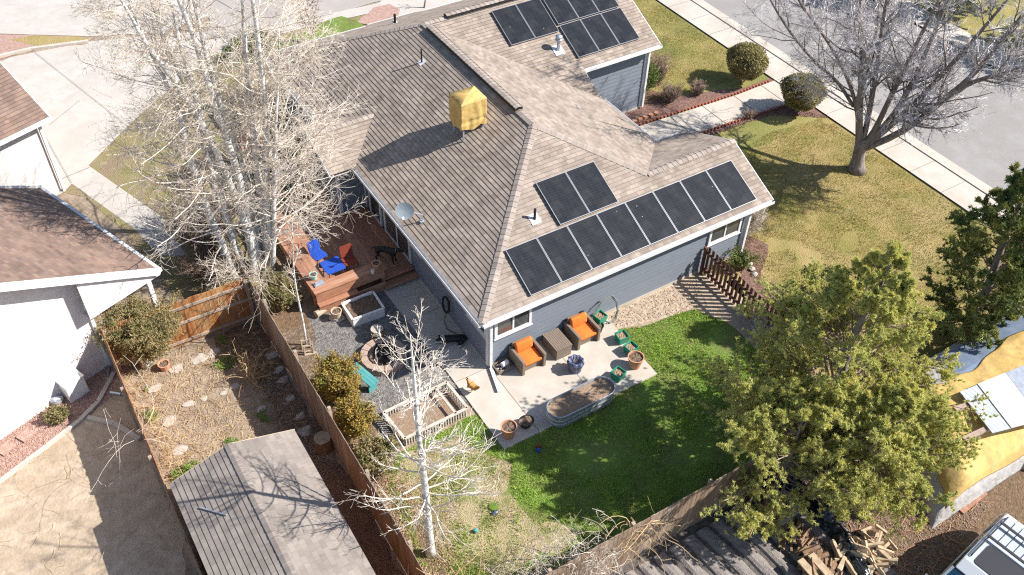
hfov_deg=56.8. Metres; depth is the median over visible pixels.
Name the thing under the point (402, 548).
board fence
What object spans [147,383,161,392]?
stepping stone
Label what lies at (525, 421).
nursery pot
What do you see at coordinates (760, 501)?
firewood log
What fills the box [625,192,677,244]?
solar panel
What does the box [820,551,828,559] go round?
firewood log
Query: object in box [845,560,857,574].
firewood log
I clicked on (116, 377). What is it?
pink gravel bed
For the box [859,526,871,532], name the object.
firewood log
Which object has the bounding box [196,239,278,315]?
vine tangle
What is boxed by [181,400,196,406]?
stepping stone
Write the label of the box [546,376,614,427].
metal trough
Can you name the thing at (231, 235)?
aspen tree
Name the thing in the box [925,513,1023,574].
parked car
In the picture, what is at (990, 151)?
road
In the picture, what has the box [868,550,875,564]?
firewood log
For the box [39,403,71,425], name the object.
shrub
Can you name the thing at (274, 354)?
stepping stone
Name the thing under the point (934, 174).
sidewalk
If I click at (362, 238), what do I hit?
wooden deck
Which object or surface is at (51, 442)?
garden edging
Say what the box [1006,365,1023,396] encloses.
grey sheet
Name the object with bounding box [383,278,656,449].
patio
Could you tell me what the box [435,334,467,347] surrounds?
dog
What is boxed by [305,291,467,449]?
gravel yard
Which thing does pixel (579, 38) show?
solar panel
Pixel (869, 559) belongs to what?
firewood log
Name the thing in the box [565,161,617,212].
solar panel
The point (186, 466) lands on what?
garden weeds
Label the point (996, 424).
ribbed sheet
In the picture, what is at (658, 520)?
dry canes
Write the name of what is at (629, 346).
green planter
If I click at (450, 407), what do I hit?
picket bed
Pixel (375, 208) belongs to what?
glazed door
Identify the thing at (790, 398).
pine tree
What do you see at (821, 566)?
wood plank
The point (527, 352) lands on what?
armchair
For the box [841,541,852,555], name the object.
firewood log
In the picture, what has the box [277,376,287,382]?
stepping stone
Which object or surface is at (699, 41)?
front grass
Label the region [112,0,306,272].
aspen tree
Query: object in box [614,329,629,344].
green planter
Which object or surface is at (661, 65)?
bare shrub
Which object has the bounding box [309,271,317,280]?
mint pot
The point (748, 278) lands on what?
mulch bed
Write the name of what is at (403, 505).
fallen leaves
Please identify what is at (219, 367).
garden weeds
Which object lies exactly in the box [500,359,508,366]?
jug
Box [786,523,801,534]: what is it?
firewood log
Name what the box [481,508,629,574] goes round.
vine tangle
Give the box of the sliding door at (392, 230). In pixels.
[383,210,411,263]
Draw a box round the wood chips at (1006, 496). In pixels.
[795,448,1023,574]
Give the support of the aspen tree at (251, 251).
on the lawn behind
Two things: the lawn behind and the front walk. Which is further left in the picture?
the lawn behind
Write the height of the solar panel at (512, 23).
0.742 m
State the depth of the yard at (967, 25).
46.20 m
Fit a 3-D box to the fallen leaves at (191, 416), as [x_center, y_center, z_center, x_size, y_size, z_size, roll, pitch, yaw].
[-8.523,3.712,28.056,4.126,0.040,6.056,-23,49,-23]
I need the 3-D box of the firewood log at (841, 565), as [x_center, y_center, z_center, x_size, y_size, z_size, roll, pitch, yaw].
[8.617,7.213,24.759,0.147,0.124,0.435,14,45,36]
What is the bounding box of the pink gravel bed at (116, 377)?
[0,367,127,476]
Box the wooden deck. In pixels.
[256,191,418,314]
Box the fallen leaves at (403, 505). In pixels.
[306,372,461,574]
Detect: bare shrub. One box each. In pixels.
[156,176,242,254]
[172,231,242,285]
[176,150,222,182]
[220,111,298,172]
[649,49,677,87]
[657,80,683,102]
[689,79,707,95]
[744,107,758,118]
[747,194,772,236]
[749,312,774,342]
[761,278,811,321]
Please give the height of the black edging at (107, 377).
0.087 m
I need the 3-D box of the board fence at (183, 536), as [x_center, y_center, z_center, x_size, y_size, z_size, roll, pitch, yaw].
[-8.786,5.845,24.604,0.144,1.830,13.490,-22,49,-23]
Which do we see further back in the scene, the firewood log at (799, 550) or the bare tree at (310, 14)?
the bare tree at (310, 14)
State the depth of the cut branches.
25.48 m
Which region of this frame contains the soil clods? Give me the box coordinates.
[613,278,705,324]
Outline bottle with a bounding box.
[110,391,122,395]
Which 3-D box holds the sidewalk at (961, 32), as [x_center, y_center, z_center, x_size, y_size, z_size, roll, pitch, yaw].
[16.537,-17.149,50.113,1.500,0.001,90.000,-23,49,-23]
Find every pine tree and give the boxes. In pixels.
[694,344,939,546]
[732,240,998,514]
[783,352,984,539]
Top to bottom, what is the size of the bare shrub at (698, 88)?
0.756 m
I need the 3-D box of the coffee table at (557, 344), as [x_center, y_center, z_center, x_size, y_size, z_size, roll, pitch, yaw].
[1.424,1.801,29.983,0.586,0.466,0.840,-23,49,-23]
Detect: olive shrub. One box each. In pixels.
[89,284,185,371]
[253,266,304,311]
[353,433,401,476]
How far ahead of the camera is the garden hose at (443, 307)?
30.55 m
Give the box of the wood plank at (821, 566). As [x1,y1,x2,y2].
[808,552,833,574]
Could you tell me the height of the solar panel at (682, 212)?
0.698 m
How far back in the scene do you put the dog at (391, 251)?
31.97 m
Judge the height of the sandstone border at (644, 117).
0.100 m
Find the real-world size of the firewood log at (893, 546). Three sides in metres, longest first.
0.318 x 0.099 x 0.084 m
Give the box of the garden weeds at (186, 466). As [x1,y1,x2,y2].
[170,463,192,477]
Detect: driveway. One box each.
[1,32,206,255]
[368,0,457,15]
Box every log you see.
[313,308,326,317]
[757,497,763,507]
[780,539,785,550]
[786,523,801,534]
[787,546,797,555]
[791,525,795,543]
[794,542,808,555]
[796,529,800,541]
[798,533,808,543]
[799,523,803,533]
[801,526,812,537]
[802,544,820,553]
[803,553,817,557]
[806,536,814,544]
[808,557,815,574]
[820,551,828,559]
[827,560,837,569]
[828,558,831,567]
[829,539,842,557]
[836,555,847,570]
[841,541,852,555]
[843,549,863,557]
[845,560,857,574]
[849,537,859,550]
[852,542,867,552]
[853,535,861,544]
[857,529,871,539]
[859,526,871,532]
[861,540,867,552]
[867,530,878,536]
[867,557,877,569]
[868,541,883,547]
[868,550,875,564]
[871,548,878,555]
[872,554,881,562]
[874,524,886,534]
[875,530,882,541]
[875,540,889,549]
[876,545,894,555]
[876,562,888,567]
[877,550,893,565]
[877,557,897,564]
[877,568,885,574]
[887,539,897,550]
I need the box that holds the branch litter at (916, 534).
[812,467,992,574]
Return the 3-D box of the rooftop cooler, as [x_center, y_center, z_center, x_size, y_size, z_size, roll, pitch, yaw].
[-1.462,-5.726,31.340,1.006,1.532,0.848,-23,49,-23]
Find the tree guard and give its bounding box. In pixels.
[300,338,316,355]
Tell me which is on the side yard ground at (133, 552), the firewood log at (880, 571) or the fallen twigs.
the fallen twigs
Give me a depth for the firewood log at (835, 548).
25.00 m
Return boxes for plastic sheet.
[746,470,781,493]
[779,475,871,574]
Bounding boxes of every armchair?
[509,335,546,375]
[563,311,600,350]
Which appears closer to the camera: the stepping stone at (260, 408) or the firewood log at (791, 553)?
the firewood log at (791, 553)
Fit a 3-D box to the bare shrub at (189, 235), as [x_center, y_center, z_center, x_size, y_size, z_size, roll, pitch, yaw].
[-10.740,-2.379,32.815,2.864,2.066,4.021,-23,49,-23]
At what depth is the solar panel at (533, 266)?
28.56 m
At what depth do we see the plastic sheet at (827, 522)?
25.57 m
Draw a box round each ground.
[0,0,1023,574]
[0,359,185,574]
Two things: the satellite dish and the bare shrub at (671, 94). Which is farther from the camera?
the bare shrub at (671, 94)
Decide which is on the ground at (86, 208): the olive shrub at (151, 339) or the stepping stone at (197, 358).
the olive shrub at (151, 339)
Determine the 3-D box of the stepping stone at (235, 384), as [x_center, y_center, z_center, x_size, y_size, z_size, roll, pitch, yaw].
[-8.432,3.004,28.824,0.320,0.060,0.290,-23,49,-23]
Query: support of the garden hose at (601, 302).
on the patio
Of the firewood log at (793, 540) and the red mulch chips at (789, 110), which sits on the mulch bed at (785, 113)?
the red mulch chips at (789, 110)
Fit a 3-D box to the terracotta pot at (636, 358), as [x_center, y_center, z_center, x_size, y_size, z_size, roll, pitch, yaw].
[3.850,2.303,29.566,0.524,0.440,0.520,-23,49,-23]
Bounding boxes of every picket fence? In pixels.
[699,246,792,347]
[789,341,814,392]
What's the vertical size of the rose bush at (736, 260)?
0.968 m
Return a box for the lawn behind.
[63,14,366,297]
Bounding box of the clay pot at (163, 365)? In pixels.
[157,359,169,371]
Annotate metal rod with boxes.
[199,507,226,515]
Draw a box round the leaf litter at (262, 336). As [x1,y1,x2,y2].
[214,320,403,574]
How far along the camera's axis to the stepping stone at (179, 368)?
29.24 m
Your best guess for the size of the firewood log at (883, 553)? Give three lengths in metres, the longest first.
0.492 x 0.167 x 0.141 m
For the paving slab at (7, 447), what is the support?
on the pink gravel bed at (116, 377)
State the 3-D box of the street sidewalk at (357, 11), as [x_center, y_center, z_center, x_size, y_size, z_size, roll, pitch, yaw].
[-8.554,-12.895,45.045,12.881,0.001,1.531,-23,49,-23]
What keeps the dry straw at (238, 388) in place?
on the garden soil at (209, 393)
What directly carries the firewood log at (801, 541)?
on the firewood log
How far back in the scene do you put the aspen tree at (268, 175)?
28.30 m
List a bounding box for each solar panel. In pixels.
[491,4,534,45]
[505,238,561,295]
[515,0,558,37]
[535,172,589,224]
[537,226,591,282]
[543,0,578,24]
[559,20,598,57]
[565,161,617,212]
[567,214,621,269]
[568,0,598,18]
[580,14,619,50]
[592,0,618,12]
[596,203,649,256]
[600,8,639,44]
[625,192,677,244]
[653,181,704,232]
[680,170,730,221]
[706,160,756,210]
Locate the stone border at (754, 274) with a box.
[745,258,757,276]
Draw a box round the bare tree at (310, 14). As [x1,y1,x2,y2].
[283,0,323,37]
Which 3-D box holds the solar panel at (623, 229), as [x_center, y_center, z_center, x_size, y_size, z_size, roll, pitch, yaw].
[3.511,-1.830,29.898,1.106,0.698,1.506,-23,49,-23]
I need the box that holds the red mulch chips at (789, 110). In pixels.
[697,104,830,134]
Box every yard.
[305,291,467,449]
[909,0,1023,61]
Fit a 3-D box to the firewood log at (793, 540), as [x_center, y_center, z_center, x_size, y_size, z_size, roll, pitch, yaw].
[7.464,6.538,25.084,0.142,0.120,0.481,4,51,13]
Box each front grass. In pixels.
[633,0,737,102]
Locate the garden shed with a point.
(270, 496)
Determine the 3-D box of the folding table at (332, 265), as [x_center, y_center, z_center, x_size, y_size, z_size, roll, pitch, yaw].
[-5.920,-0.514,31.465,0.671,0.636,0.691,-23,49,-23]
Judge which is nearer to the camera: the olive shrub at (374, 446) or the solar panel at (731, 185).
the olive shrub at (374, 446)
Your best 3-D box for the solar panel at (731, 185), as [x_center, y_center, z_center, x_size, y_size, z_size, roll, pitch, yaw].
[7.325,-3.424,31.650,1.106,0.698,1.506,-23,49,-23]
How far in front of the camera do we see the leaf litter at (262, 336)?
27.83 m
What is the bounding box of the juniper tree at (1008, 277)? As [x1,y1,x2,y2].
[919,162,1023,349]
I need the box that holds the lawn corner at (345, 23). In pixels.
[216,16,363,67]
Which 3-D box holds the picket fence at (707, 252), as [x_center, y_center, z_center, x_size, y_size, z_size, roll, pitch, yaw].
[7.676,0.456,31.039,0.144,1.272,4.603,-20,49,-21]
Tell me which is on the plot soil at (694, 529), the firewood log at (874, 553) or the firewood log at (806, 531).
the firewood log at (874, 553)
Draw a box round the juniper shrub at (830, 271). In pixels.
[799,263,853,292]
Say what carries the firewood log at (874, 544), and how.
on the firewood log
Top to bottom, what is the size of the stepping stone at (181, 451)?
0.074 m
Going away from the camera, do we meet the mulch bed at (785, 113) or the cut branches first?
the cut branches
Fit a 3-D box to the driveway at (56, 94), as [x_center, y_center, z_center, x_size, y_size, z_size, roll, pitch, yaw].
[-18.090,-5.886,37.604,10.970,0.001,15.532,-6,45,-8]
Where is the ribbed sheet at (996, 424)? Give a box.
[960,385,1010,432]
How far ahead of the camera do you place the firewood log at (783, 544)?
25.16 m
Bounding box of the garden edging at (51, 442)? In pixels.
[0,371,140,483]
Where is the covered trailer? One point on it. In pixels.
(999, 460)
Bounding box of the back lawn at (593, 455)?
[393,310,764,574]
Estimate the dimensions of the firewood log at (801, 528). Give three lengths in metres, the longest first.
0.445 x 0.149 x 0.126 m
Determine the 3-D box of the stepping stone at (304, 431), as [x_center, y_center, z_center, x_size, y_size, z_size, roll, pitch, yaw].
[-6.059,4.206,27.675,0.449,0.076,0.418,-23,49,-23]
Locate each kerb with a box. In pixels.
[0,39,87,57]
[691,0,1019,214]
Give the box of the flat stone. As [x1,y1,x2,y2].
[329,314,344,321]
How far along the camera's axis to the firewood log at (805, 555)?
24.68 m
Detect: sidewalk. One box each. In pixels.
[205,3,377,54]
[658,0,1005,230]
[876,0,1023,82]
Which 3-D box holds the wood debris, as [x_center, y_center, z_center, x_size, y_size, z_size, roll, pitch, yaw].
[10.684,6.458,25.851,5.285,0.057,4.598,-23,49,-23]
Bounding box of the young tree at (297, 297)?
[278,211,315,344]
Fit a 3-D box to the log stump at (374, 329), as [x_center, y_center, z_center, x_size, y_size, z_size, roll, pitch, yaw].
[-4.284,1.478,30.185,0.431,0.490,0.444,-23,49,-23]
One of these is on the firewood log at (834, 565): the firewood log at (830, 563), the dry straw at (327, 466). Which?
the firewood log at (830, 563)
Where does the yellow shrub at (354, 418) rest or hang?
on the shrub bed at (285, 319)
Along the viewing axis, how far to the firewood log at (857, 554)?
24.87 m
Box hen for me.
[465,377,479,391]
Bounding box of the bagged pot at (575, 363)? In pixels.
[567,354,583,373]
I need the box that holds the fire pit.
[360,337,405,376]
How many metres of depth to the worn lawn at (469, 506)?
25.73 m
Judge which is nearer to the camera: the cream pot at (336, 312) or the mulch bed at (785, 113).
the cream pot at (336, 312)
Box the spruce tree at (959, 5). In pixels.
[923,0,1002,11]
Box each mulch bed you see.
[624,78,773,123]
[703,106,829,134]
[742,235,773,327]
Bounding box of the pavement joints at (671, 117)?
[35,1,1009,236]
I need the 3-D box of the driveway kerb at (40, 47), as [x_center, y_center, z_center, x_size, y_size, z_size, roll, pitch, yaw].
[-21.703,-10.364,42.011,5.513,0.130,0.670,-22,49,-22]
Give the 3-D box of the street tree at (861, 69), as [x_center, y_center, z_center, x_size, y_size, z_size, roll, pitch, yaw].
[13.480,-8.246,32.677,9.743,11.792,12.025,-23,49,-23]
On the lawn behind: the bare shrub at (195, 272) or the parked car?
the bare shrub at (195, 272)
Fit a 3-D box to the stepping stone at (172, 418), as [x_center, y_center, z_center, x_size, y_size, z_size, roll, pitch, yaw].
[-10.091,3.911,27.844,0.376,0.063,0.473,20,47,18]
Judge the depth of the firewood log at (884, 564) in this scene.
24.75 m
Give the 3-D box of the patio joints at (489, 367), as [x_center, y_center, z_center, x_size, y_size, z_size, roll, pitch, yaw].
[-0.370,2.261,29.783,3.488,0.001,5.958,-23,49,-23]
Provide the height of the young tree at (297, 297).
5.519 m
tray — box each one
[313,279,324,287]
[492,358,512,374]
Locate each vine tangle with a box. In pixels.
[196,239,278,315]
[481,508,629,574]
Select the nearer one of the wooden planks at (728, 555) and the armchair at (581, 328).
the wooden planks at (728, 555)
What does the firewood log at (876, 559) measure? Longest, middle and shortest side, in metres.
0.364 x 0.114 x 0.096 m
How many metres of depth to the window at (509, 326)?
28.88 m
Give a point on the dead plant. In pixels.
(248, 365)
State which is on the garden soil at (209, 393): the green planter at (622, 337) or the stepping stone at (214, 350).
the stepping stone at (214, 350)
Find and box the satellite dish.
[395,202,423,222]
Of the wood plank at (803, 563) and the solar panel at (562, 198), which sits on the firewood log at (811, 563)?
the wood plank at (803, 563)
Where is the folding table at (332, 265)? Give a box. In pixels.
[320,256,345,277]
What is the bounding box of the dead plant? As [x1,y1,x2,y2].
[222,338,278,397]
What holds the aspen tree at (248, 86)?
on the lawn behind
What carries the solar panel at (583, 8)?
attached to the house at (556, 105)
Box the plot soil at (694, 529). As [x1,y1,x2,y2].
[610,472,807,574]
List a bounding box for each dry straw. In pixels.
[125,323,334,521]
[257,374,403,574]
[344,431,465,574]
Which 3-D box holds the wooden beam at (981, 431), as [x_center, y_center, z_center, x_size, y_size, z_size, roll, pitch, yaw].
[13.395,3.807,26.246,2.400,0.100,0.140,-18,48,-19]
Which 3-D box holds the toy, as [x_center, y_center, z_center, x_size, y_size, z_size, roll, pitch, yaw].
[-0.511,6.007,25.962,0.260,0.030,0.260,-23,49,-23]
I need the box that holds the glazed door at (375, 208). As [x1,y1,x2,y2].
[368,191,382,226]
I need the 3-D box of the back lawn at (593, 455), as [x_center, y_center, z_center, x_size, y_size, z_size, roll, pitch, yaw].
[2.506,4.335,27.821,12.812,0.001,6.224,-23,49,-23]
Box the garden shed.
[169,429,375,574]
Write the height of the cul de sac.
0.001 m
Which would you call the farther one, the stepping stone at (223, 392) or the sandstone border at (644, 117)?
the sandstone border at (644, 117)
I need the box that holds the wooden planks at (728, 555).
[624,489,897,574]
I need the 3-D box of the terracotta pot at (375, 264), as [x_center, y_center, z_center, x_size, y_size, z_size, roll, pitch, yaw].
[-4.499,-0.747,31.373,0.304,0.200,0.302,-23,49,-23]
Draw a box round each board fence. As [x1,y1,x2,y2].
[96,326,201,574]
[103,278,255,370]
[234,253,425,574]
[546,447,779,574]
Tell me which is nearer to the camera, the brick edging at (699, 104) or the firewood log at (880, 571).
the firewood log at (880, 571)
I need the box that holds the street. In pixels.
[196,0,381,38]
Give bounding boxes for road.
[704,0,1023,206]
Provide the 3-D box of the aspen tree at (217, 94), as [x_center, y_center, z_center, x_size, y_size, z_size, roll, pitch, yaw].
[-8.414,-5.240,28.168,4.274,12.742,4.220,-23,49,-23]
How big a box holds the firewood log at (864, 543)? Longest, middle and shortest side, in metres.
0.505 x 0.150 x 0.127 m
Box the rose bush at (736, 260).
[725,244,762,270]
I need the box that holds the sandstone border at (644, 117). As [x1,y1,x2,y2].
[632,111,658,122]
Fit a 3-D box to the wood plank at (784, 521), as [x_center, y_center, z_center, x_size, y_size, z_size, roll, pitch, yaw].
[7.474,6.101,25.471,0.825,0.060,0.200,-28,51,-27]
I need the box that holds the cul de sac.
[0,0,204,35]
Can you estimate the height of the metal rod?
0.193 m
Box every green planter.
[592,309,607,324]
[611,366,626,382]
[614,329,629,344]
[623,340,638,354]
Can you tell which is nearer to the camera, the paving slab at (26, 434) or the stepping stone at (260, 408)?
the paving slab at (26, 434)
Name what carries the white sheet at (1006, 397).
on the covered trailer
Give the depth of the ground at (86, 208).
31.45 m
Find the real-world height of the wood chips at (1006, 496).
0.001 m
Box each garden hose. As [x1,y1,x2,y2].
[442,296,455,333]
[591,295,618,322]
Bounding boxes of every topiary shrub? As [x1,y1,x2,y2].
[725,41,769,82]
[779,72,826,112]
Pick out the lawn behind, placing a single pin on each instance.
(172, 280)
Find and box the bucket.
[49,395,62,404]
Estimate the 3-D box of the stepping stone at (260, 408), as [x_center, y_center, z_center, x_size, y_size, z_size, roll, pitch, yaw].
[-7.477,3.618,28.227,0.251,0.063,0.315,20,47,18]
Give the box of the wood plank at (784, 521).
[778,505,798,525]
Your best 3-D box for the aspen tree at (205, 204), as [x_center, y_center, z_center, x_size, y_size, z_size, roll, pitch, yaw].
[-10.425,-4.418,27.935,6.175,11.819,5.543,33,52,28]
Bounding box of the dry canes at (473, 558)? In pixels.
[428,526,553,574]
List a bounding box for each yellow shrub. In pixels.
[310,348,363,403]
[332,394,380,441]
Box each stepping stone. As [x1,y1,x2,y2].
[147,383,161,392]
[162,415,176,426]
[168,363,183,372]
[172,444,187,455]
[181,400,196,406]
[190,353,208,364]
[208,348,219,357]
[219,389,227,394]
[229,382,239,389]
[257,405,266,411]
[266,351,278,359]
[274,366,283,373]
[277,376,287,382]
[285,395,294,401]
[296,411,304,419]
[296,425,310,436]
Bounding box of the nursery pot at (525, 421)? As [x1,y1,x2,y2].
[518,415,533,428]
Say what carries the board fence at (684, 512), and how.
on the ground at (86, 208)
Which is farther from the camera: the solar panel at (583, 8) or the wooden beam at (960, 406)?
the solar panel at (583, 8)
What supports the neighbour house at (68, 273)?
on the ground at (86, 208)
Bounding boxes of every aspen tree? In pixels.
[68,0,227,235]
[70,0,309,277]
[72,0,284,286]
[99,0,302,274]
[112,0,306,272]
[134,0,287,255]
[144,0,366,287]
[176,0,338,256]
[194,0,376,332]
[335,299,504,562]
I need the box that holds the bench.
[353,362,378,392]
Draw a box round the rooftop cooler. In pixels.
[449,86,486,141]
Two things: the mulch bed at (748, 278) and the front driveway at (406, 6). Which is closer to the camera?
the mulch bed at (748, 278)
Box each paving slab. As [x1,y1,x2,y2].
[0,440,15,455]
[16,427,35,442]
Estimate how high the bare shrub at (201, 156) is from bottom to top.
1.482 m
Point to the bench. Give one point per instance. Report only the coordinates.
(370, 380)
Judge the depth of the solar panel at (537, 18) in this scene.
36.69 m
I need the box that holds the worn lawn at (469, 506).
[396,437,580,574]
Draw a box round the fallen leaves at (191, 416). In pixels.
[127,341,323,477]
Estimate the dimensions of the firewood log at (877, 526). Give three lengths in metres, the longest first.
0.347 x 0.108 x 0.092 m
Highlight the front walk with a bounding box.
[639,80,784,139]
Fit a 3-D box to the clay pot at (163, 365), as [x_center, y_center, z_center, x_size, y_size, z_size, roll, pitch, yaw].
[-10.711,2.424,29.184,0.364,0.250,0.361,-23,49,-23]
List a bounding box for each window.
[465,314,485,338]
[493,309,532,340]
[706,218,742,246]
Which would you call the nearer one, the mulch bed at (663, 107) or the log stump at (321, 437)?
the log stump at (321, 437)
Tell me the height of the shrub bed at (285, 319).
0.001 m
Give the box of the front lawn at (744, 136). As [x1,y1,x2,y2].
[634,0,988,356]
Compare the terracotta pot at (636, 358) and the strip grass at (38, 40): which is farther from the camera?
the strip grass at (38, 40)
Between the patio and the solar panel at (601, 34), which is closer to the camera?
the patio
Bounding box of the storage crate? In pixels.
[271,162,295,182]
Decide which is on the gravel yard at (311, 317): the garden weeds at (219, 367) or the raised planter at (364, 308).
the raised planter at (364, 308)
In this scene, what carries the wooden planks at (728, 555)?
on the plot soil at (694, 529)
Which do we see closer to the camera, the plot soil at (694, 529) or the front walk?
the plot soil at (694, 529)
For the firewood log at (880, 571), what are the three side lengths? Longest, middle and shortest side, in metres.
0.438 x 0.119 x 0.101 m
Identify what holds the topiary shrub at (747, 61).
on the front lawn at (744, 136)
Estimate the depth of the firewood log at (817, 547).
24.71 m
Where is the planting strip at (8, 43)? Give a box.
[0,35,92,58]
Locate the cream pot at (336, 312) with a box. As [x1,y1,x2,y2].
[331,307,341,319]
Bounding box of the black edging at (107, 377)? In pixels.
[90,366,110,412]
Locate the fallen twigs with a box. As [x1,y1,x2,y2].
[0,437,158,574]
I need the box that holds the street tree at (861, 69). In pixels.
[722,0,1023,175]
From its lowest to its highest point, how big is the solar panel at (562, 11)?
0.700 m
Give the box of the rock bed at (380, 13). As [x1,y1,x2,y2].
[358,4,399,23]
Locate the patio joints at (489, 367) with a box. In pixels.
[408,307,584,428]
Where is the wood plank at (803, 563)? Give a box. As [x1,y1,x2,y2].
[797,558,817,574]
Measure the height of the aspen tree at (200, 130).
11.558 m
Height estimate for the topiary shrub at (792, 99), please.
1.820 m
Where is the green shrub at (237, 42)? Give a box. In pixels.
[223,26,280,57]
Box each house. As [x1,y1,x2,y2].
[0,61,161,439]
[263,0,774,367]
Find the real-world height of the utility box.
1.026 m
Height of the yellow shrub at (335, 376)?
1.637 m
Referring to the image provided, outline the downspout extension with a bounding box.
[489,368,500,392]
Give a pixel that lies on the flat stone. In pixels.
(331, 318)
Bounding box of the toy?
[489,503,497,510]
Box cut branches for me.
[86,355,181,501]
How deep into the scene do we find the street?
45.38 m
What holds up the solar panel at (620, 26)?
attached to the house at (556, 105)
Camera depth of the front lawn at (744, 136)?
42.09 m
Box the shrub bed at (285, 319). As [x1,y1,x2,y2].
[254,279,454,574]
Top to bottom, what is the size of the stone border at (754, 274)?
0.207 m
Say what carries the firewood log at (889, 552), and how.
on the firewood log at (883, 553)
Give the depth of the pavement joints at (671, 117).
39.53 m
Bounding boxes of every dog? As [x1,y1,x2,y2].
[370,246,403,263]
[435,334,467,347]
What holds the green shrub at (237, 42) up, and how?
on the lawn corner at (345, 23)
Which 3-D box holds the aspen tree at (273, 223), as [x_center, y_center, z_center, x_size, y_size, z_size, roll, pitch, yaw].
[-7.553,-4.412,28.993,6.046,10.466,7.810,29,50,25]
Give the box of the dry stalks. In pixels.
[104,372,202,538]
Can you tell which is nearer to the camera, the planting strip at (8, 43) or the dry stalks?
the dry stalks
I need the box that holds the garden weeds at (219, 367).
[143,334,276,480]
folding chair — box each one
[307,238,327,267]
[339,243,358,271]
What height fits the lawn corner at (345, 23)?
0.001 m
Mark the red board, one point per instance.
(964, 510)
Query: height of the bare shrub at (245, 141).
2.136 m
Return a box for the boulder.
[139,360,151,367]
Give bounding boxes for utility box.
[56,368,89,402]
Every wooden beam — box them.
[953,395,985,411]
[962,418,1006,440]
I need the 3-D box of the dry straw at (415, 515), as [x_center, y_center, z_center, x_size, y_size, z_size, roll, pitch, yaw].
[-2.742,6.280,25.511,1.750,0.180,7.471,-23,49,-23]
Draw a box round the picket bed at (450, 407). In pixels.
[383,381,468,445]
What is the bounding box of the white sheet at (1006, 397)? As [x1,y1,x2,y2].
[978,373,1023,427]
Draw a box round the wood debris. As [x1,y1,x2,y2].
[795,460,989,574]
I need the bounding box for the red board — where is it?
[959,492,987,513]
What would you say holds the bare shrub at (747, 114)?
on the mulch bed at (785, 113)
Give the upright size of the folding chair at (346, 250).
0.910 m
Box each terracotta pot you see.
[371,260,380,268]
[500,419,516,439]
[628,350,644,369]
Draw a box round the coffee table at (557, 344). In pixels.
[542,328,572,360]
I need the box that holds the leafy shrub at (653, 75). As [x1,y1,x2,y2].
[645,61,661,92]
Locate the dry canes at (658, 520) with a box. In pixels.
[600,498,697,574]
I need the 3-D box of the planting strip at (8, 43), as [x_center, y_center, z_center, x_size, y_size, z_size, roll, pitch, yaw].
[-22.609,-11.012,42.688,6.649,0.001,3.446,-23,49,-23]
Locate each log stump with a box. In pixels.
[314,431,333,455]
[370,324,384,339]
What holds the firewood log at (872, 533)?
on the wood chips at (1006, 496)
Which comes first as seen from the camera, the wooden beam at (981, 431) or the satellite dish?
the wooden beam at (981, 431)
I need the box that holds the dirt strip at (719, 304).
[607,268,821,390]
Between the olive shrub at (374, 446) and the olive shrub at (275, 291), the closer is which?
the olive shrub at (374, 446)
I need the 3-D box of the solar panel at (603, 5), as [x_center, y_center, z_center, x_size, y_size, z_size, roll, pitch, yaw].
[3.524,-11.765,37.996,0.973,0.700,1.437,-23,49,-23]
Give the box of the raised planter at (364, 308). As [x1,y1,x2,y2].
[341,291,384,326]
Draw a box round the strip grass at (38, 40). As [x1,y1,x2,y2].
[12,35,88,45]
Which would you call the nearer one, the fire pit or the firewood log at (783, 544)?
the firewood log at (783, 544)
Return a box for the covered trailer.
[893,307,1023,528]
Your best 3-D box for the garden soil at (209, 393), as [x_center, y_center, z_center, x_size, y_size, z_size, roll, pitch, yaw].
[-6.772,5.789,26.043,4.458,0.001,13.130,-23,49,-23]
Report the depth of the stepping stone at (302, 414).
28.05 m
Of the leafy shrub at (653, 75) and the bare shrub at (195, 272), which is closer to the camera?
the bare shrub at (195, 272)
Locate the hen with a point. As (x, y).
(472, 385)
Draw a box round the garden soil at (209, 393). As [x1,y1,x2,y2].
[124,333,403,574]
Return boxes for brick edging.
[637,79,769,125]
[698,104,787,133]
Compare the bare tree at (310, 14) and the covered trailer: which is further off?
the bare tree at (310, 14)
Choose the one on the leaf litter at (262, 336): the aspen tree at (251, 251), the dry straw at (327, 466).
the dry straw at (327, 466)

